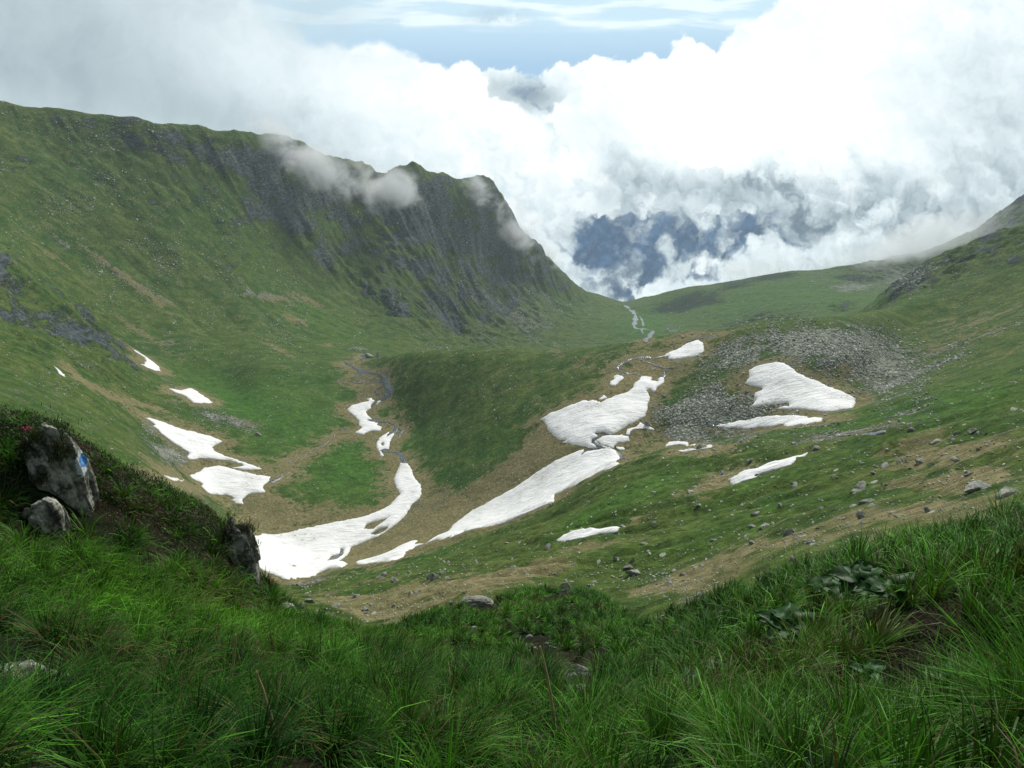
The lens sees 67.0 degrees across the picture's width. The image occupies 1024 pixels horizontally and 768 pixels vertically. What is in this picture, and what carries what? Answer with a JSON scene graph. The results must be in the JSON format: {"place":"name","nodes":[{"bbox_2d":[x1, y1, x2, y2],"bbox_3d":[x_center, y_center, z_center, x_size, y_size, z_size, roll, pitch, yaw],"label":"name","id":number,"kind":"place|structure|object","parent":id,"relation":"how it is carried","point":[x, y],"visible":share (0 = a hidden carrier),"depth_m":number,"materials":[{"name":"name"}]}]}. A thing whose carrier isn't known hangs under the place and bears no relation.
{"place":"outdoors","nodes":[
{"label":"outdoors","id":0,"kind":"place"},
{"bbox_2d":[0,101,1023,767],"bbox_3d":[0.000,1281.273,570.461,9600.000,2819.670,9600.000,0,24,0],"label":"ground","id":1,"kind":"structure","parent":0,"point":[440,407],"depth_m":330.28,"materials":[{"name":"green plant"}]},
{"bbox_2d":[1,659,69,685],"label":"rock","id":2,"kind":"object","parent":1,"relation":"on","point":[26,663],"visible":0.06,"depth_m":4.48,"materials":[{"name":"grey stone"}]},
{"bbox_2d":[0,403,81,446],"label":"alpine shrub","id":3,"kind":"object","parent":1,"relation":"on","point":[31,424],"visible":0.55,"depth_m":9.51,"materials":[{"name":"green plant"}]},
{"bbox_2d":[22,497,71,536],"bbox_3d":[-5.312,1.559,8.836,0.411,0.607,0.330,0,24,0],"label":"rock","id":4,"kind":"object","parent":1,"relation":"on","point":[48,512],"visible":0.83,"depth_m":8.72,"materials":[{"name":"grey stone"}]},
{"bbox_2d":[23,422,98,515],"bbox_3d":[-5.451,1.216,9.340,0.736,1.646,0.487,0,24,0],"label":"rock outcrop","id":5,"kind":"object","parent":1,"relation":"on","point":[73,478],"visible":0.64,"depth_m":9.14,"materials":[{"name":"grey stone"}]},
{"bbox_2d":[0,404,270,603],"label":"heath","id":6,"kind":"object","parent":1,"relation":"on","point":[128,470],"visible":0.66,"depth_m":10.61,"materials":[{"name":"green plant"}]},
{"bbox_2d":[11,420,261,549],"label":"rock turf","id":7,"kind":"structure","parent":1,"relation":"on","point":[37,432],"depth_m":9.04,"materials":[{"name":"green plant"}]},
{"bbox_2d":[134,350,159,370],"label":"snow patch","id":8,"kind":"object","parent":1,"relation":"on","point":[149,363],"visible":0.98,"depth_m":411.02,"materials":[{"name":"white snow"}]},
{"bbox_2d":[164,475,183,481],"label":"snow patch","id":9,"kind":"object","parent":1,"relation":"on","point":[173,478],"visible":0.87,"depth_m":229.14,"materials":[{"name":"white snow"}]},
{"bbox_2d":[169,388,212,402],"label":"snow patch","id":10,"kind":"object","parent":1,"relation":"on","point":[193,395],"visible":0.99,"depth_m":354.94,"materials":[{"name":"white snow"}]},
{"bbox_2d":[145,417,260,469],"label":"snow patch","id":11,"kind":"object","parent":1,"relation":"on","point":[195,445],"visible":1,"depth_m":305.05,"materials":[{"name":"white snow"}]},
{"bbox_2d":[191,466,269,503],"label":"snow patch","id":12,"kind":"object","parent":1,"relation":"on","point":[238,486],"visible":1,"depth_m":288.55,"materials":[{"name":"white snow"}]},
{"bbox_2d":[229,633,236,682],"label":"dry stalk","id":13,"kind":"object","parent":1,"relation":"on","point":[234,651],"visible":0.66,"depth_m":5.06,"materials":[{"name":"plant"}]},
{"bbox_2d":[223,518,260,586],"bbox_3d":[-4.204,2.749,12.123,0.532,1.468,0.516,0,24,0],"label":"cliff rock","id":14,"kind":"object","parent":1,"relation":"on","point":[249,557],"visible":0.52,"depth_m":11.91,"materials":[{"name":"grey stone"}]},
{"bbox_2d":[256,670,277,749],"bbox_3d":[-1.240,1.675,3.950,0.032,0.661,0.123,-3,24,-8],"label":"dry stalk","id":15,"kind":"object","parent":1,"relation":"on","point":[264,696],"visible":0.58,"depth_m":3.87,"materials":[{"name":"plant"}]},
{"bbox_2d":[281,602,296,611],"bbox_3d":[-3.724,3.755,12.857,0.288,0.285,0.289,-13,27,-27],"label":"rock","id":16,"kind":"object","parent":1,"relation":"on","point":[288,606],"visible":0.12,"depth_m":12.80,"materials":[{"name":"grey stone"}]},
{"bbox_2d":[304,598,315,602],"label":"boulder","id":17,"kind":"object","parent":1,"relation":"on","point":[309,600],"visible":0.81,"depth_m":64.34,"materials":[{"name":"grey stone"}]},
{"bbox_2d":[255,463,421,580],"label":"snow patch","id":18,"kind":"object","parent":1,"relation":"on","point":[307,552],"visible":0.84,"depth_m":260.94,"materials":[{"name":"white snow"}]},
{"bbox_2d":[350,594,359,597],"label":"boulder","id":19,"kind":"object","parent":1,"relation":"on","point":[355,595],"visible":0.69,"depth_m":75.39,"materials":[{"name":"grey stone"}]},
{"bbox_2d":[347,398,381,434],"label":"snow patch","id":20,"kind":"object","parent":1,"relation":"on","point":[358,411],"visible":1,"depth_m":358.49,"materials":[{"name":"white snow"}]},
{"bbox_2d":[365,353,373,357],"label":"boulder","id":21,"kind":"object","parent":1,"relation":"on","point":[367,355],"visible":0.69,"depth_m":453.96,"materials":[{"name":"grey stone"}]},
{"bbox_2d":[377,572,386,579],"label":"boulder","id":22,"kind":"object","parent":1,"relation":"on","point":[383,574],"visible":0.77,"depth_m":112.97,"materials":[{"name":"grey stone"}]},
{"bbox_2d":[376,432,393,456],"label":"snow patch","id":23,"kind":"object","parent":1,"relation":"on","point":[385,439],"visible":1,"depth_m":333.28,"materials":[{"name":"white snow"}]},
{"bbox_2d":[391,577,397,582],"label":"boulder","id":24,"kind":"object","parent":1,"relation":"on","point":[393,579],"visible":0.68,"depth_m":95.51,"materials":[{"name":"grey stone"}]},
{"bbox_2d":[426,573,440,580],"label":"boulder","id":25,"kind":"object","parent":1,"relation":"on","point":[431,576],"visible":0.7,"depth_m":71.25,"materials":[{"name":"grey stone"}]},
{"bbox_2d":[461,595,493,607],"bbox_3d":[-1.095,6.783,23.968,1.066,0.462,0.384,0,24,0],"label":"flat rock","id":26,"kind":"object","parent":1,"relation":"on","point":[480,601],"visible":0.72,"depth_m":23.82,"materials":[{"name":"grey stone"}]},
{"bbox_2d":[355,448,619,564],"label":"snow patch","id":27,"kind":"object","parent":1,"relation":"on","point":[542,487],"visible":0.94,"depth_m":237.11,"materials":[{"name":"white snow"}]},
{"bbox_2d":[0,405,1023,767],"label":"grass","id":28,"kind":"structure","parent":1,"relation":"on","point":[714,713],"depth_m":5.20,"materials":[{"name":"green plant"}]},
{"bbox_2d":[0,101,1023,621],"bbox_3d":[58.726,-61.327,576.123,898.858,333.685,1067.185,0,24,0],"label":"scattered stones","id":29,"kind":"object","parent":1,"relation":"on","point":[842,353],"visible":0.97,"depth_m":258.26,"materials":[{"name":"grey stone"}]},
{"bbox_2d":[539,645,556,728],"bbox_3d":[0.244,2.027,5.125,0.029,0.851,0.182,22,32,40],"label":"dry stalk","id":30,"kind":"object","parent":1,"relation":"on","point":[550,693],"visible":0.88,"depth_m":5.12,"materials":[{"name":"plant"}]},
{"bbox_2d":[545,543,550,549],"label":"boulder","id":31,"kind":"object","parent":1,"relation":"on","point":[547,546],"visible":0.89,"depth_m":90.09,"materials":[{"name":"grey stone"}]},
{"bbox_2d":[559,581,572,590],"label":"rock","id":32,"kind":"object","parent":1,"relation":"on","point":[565,585],"visible":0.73,"depth_m":53.05,"materials":[{"name":"grey stone"}]},
{"bbox_2d":[569,664,589,675],"bbox_3d":[0.841,3.612,9.717,0.273,0.164,0.173,0,24,0],"label":"rock","id":33,"kind":"object","parent":1,"relation":"on","point":[579,666],"visible":0.42,"depth_m":9.68,"materials":[{"name":"grey stone"}]},
{"bbox_2d":[557,526,619,541],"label":"snow patch","id":34,"kind":"object","parent":1,"relation":"on","point":[578,534],"visible":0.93,"depth_m":91.84,"materials":[{"name":"white snow"}]},
{"bbox_2d":[540,376,663,447],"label":"snow patch","id":35,"kind":"object","parent":1,"relation":"on","point":[581,423],"visible":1,"depth_m":261.61,"materials":[{"name":"white snow"}]},
{"bbox_2d":[597,434,629,447],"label":"snow patch","id":36,"kind":"object","parent":1,"relation":"on","point":[610,441],"visible":1,"depth_m":246.76,"materials":[{"name":"white snow"}]},
{"bbox_2d":[610,375,623,385],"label":"snow patch","id":37,"kind":"object","parent":1,"relation":"on","point":[617,379],"visible":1,"depth_m":280.96,"materials":[{"name":"white snow"}]},
{"bbox_2d":[623,564,631,569],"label":"boulder","id":38,"kind":"object","parent":1,"relation":"on","point":[627,567],"visible":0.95,"depth_m":63.09,"materials":[{"name":"grey stone"}]},
{"bbox_2d":[625,569,640,575],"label":"flat boulder","id":39,"kind":"object","parent":1,"relation":"on","point":[635,572],"visible":0.91,"depth_m":60.69,"materials":[{"name":"grey stone"}]},
{"bbox_2d":[626,422,653,434],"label":"snow patch","id":40,"kind":"object","parent":1,"relation":"on","point":[640,425],"visible":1,"depth_m":253.24,"materials":[{"name":"white snow"}]},
{"bbox_2d":[651,340,703,359],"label":"snow patch","id":41,"kind":"object","parent":1,"relation":"on","point":[695,348],"visible":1,"depth_m":293.20,"materials":[{"name":"white snow"}]},
{"bbox_2d":[664,441,695,446],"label":"snow patch","id":42,"kind":"object","parent":1,"relation":"on","point":[677,443],"visible":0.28,"depth_m":240.77,"materials":[{"name":"white snow"}]},
{"bbox_2d":[677,667,700,683],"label":"broad leaved plant","id":43,"kind":"object","parent":1,"relation":"on","point":[690,675],"visible":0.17,"depth_m":6.45,"materials":[{"name":"green plant"}]},
{"bbox_2d":[678,445,711,452],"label":"snow patch","id":44,"kind":"object","parent":1,"relation":"on","point":[692,449],"visible":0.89,"depth_m":154.39,"materials":[{"name":"white snow"}]},
{"bbox_2d":[750,511,759,515],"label":"boulder","id":45,"kind":"object","parent":1,"relation":"on","point":[755,513],"visible":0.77,"depth_m":67.00,"materials":[{"name":"grey stone"}]},
{"bbox_2d":[728,452,807,484],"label":"snow patch","id":46,"kind":"object","parent":1,"relation":"on","point":[745,475],"visible":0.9,"depth_m":103.15,"materials":[{"name":"white snow"}]},
{"bbox_2d":[717,415,822,428],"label":"snow patch","id":47,"kind":"object","parent":1,"relation":"on","point":[776,420],"visible":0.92,"depth_m":234.68,"materials":[{"name":"white snow"}]},
{"bbox_2d":[753,600,816,641],"bbox_3d":[2.254,1.993,6.336,0.535,0.281,0.510,21,31,38],"label":"broad leaved plant","id":48,"kind":"object","parent":1,"relation":"on","point":[772,618],"visible":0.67,"depth_m":6.36,"materials":[{"name":"green plant"}]},
{"bbox_2d":[783,529,794,536],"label":"boulder","id":49,"kind":"object","parent":1,"relation":"on","point":[787,532],"visible":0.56,"depth_m":46.63,"materials":[{"name":"grey stone"}]},
{"bbox_2d":[744,362,855,411],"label":"snow patch","id":50,"kind":"object","parent":1,"relation":"on","point":[778,383],"visible":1,"depth_m":243.50,"materials":[{"name":"white snow"}]},
{"bbox_2d":[805,538,813,543],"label":"boulder","id":51,"kind":"object","parent":1,"relation":"on","point":[808,541],"visible":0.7,"depth_m":34.02,"materials":[{"name":"grey stone"}]},
{"bbox_2d":[812,445,819,450],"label":"stone","id":52,"kind":"object","parent":1,"relation":"on","point":[815,447],"visible":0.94,"depth_m":111.18,"materials":[{"name":"grey stone"}]},
{"bbox_2d":[804,573,854,599],"bbox_3d":[3.035,1.986,7.361,0.460,0.272,0.460,-16,28,-31],"label":"broad leaved plant","id":53,"kind":"object","parent":1,"relation":"on","point":[833,582],"visible":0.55,"depth_m":7.38,"materials":[{"name":"green plant"}]},
{"bbox_2d":[850,489,861,493],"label":"boulder","id":54,"kind":"object","parent":1,"relation":"on","point":[855,490],"visible":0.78,"depth_m":57.49,"materials":[{"name":"grey stone"}]},
{"bbox_2d":[823,559,888,600],"bbox_3d":[3.035,1.783,6.820,0.569,0.283,0.522,0,24,0],"label":"broad leaved plant","id":55,"kind":"object","parent":1,"relation":"on","point":[860,569],"visible":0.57,"depth_m":6.84,"materials":[{"name":"green plant"}]},
{"bbox_2d":[855,481,865,489],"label":"boulder","id":56,"kind":"object","parent":1,"relation":"on","point":[860,485],"visible":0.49,"depth_m":60.63,"materials":[{"name":"grey stone"}]},
{"bbox_2d":[856,510,865,519],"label":"boulder","id":57,"kind":"object","parent":1,"relation":"on","point":[860,514],"visible":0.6,"depth_m":40.98,"materials":[{"name":"grey stone"}]},
{"bbox_2d":[858,498,874,505],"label":"flat boulder","id":58,"kind":"object","parent":1,"relation":"on","point":[862,502],"visible":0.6,"depth_m":45.92,"materials":[{"name":"grey stone"}]},
{"bbox_2d":[848,660,885,681],"bbox_3d":[2.295,1.899,5.050,0.226,0.171,0.229,14,28,28],"label":"broad leaved plant","id":59,"kind":"object","parent":1,"relation":"on","point":[868,663],"visible":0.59,"depth_m":5.04,"materials":[{"name":"green plant"}]},
{"bbox_2d":[881,462,888,467],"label":"flat boulder","id":60,"kind":"object","parent":1,"relation":"on","point":[885,464],"visible":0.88,"depth_m":68.71,"materials":[{"name":"grey stone"}]},
{"bbox_2d":[855,568,914,604],"bbox_3d":[2.804,1.564,5.730,0.474,0.258,0.371,0,24,0],"label":"broad leaved plant","id":61,"kind":"object","parent":1,"relation":"on","point":[873,588],"visible":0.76,"depth_m":5.75,"materials":[{"name":"green plant"}]},
{"bbox_2d":[914,459,923,464],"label":"boulder","id":62,"kind":"object","parent":1,"relation":"on","point":[918,461],"visible":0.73,"depth_m":63.69,"materials":[{"name":"grey stone"}]},
{"bbox_2d":[924,506,930,512],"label":"stone","id":63,"kind":"object","parent":1,"relation":"on","point":[926,509],"visible":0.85,"depth_m":30.93,"materials":[{"name":"grey stone"}]},
{"bbox_2d":[931,439,940,444],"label":"flat boulder","id":64,"kind":"object","parent":1,"relation":"on","point":[935,441],"visible":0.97,"depth_m":73.47,"materials":[{"name":"grey stone"}]},
{"bbox_2d":[919,657,966,687],"bbox_3d":[2.463,1.701,4.400,0.259,0.169,0.266,0,24,0],"label":"broad leaved plant","id":65,"kind":"object","parent":1,"relation":"on","point":[932,672],"visible":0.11,"depth_m":4.41,"materials":[{"name":"green plant"}]},
{"bbox_2d":[950,456,960,462],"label":"stone","id":66,"kind":"object","parent":1,"relation":"on","point":[954,459],"visible":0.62,"depth_m":57.75,"materials":[{"name":"grey stone"}]},
{"bbox_2d":[963,471,971,475],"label":"boulder","id":67,"kind":"object","parent":1,"relation":"on","point":[966,473],"visible":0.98,"depth_m":41.80,"materials":[{"name":"grey stone"}]},
{"bbox_2d":[968,428,977,433],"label":"boulder","id":68,"kind":"object","parent":1,"relation":"on","point":[972,430],"visible":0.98,"depth_m":70.75,"materials":[{"name":"grey stone"}]},
{"bbox_2d":[964,480,990,492],"bbox_3d":[19.133,4.271,31.668,1.373,0.467,0.795,5,24,10],"label":"flat boulder","id":69,"kind":"object","parent":1,"relation":"on","point":[974,486],"visible":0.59,"depth_m":31.49,"materials":[{"name":"grey stone"}]},
{"bbox_2d":[996,486,1017,498],"bbox_3d":[17.208,3.797,26.810,1.030,0.328,0.587,-11,26,-21],"label":"flat boulder","id":70,"kind":"object","parent":1,"relation":"on","point":[1005,490],"visible":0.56,"depth_m":26.69,"materials":[{"name":"grey stone"}]},
{"bbox_2d":[0,0,1023,301],"bbox_3d":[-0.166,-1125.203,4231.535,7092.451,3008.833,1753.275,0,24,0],"label":"sky","id":71,"kind":"structure","parent":0,"point":[622,150],"depth_m":4674.69,"materials":[{"name":"white"}]},
{"bbox_2d":[269,305,885,560],"bbox_3d":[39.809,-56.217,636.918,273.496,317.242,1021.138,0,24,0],"label":"stream","id":72,"kind":"structure","parent":0,"point":[384,381],"depth_m":324.39,"materials":[{"name":"liquid"}]}
]}

